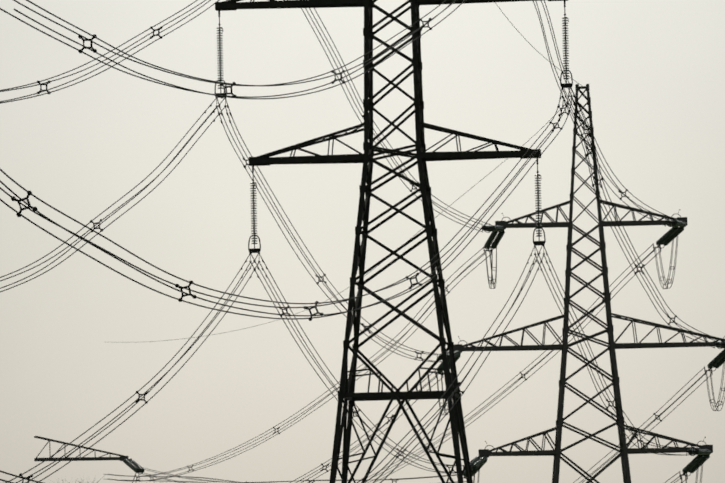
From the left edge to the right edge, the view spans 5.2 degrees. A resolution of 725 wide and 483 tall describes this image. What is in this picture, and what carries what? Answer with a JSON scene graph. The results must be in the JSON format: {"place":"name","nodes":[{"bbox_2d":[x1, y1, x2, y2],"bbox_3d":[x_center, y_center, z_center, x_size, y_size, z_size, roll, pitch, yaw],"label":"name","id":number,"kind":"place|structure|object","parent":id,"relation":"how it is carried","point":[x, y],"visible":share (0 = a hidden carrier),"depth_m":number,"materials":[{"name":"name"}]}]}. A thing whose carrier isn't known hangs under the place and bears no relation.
{"place":"outdoors","nodes":[
{"label":"outdoors","id":0,"kind":"place"},
{"bbox_2d":[34,436,127,460],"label":"pylon crossarm","id":1,"kind":"object","parent":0,"point":[95,458],"visible":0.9,"depth_m":802.52,"materials":[{"name":"grey metal"}]},
{"bbox_2d":[123,458,143,472],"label":"glass insulators","id":2,"kind":"object","parent":1,"relation":"attached to","point":[131,463],"visible":0.96,"depth_m":800.78,"materials":[{"name":"grey glass"}]},
{"bbox_2d":[0,0,724,482],"label":"sky","id":3,"kind":"structure","parent":0,"point":[76,336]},
{"bbox_2d":[11,18,724,482],"bbox_3d":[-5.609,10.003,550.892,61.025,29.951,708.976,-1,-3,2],"label":"spacer dampers","id":4,"kind":"object","parent":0,"point":[325,274],"visible":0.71,"depth_m":457.11,"materials":[{"name":"grey metal"}]},
{"bbox_2d":[104,93,709,482],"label":"conductors","id":5,"kind":"object","parent":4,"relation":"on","point":[176,475],"visible":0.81,"depth_m":629.93,"materials":[{"name":"grey metal"}]},
{"label":"ground","id":6,"kind":"structure","parent":0,"visible":0},
{"bbox_2d":[215,0,567,482],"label":"suspension pylon","id":7,"kind":"object","parent":6,"relation":"on","point":[346,391],"visible":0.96,"depth_m":466.64,"materials":[{"name":"metal"}]},
{"bbox_2d":[214,5,572,262],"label":"suspension insulators","id":8,"kind":"object","parent":7,"relation":"hanging from","point":[535,243],"visible":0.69,"depth_m":467.01,"materials":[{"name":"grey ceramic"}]},
{"bbox_2d":[0,0,724,482],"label":"conductors","id":9,"kind":"object","parent":8,"relation":"hanging from","point":[80,238],"visible":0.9,"depth_m":418.08,"materials":[{"name":"grey metal"}]},
{"bbox_2d":[454,84,724,482],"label":"tension pylon","id":10,"kind":"object","parent":6,"relation":"on","point":[612,346],"visible":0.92,"depth_m":557.41,"materials":[{"name":"grey metal"}]},
{"bbox_2d":[435,217,724,478],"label":"tension insulator fittings","id":11,"kind":"object","parent":10,"relation":"attached to","point":[710,369],"visible":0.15,"depth_m":558.23,"materials":[{"name":"grey metal"}]},
{"bbox_2d":[437,220,724,475],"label":"glass tension insulators","id":12,"kind":"object","parent":10,"relation":"attached to","point":[665,239],"visible":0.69,"depth_m":559.30,"materials":[{"name":"grey glass"}]}
]}

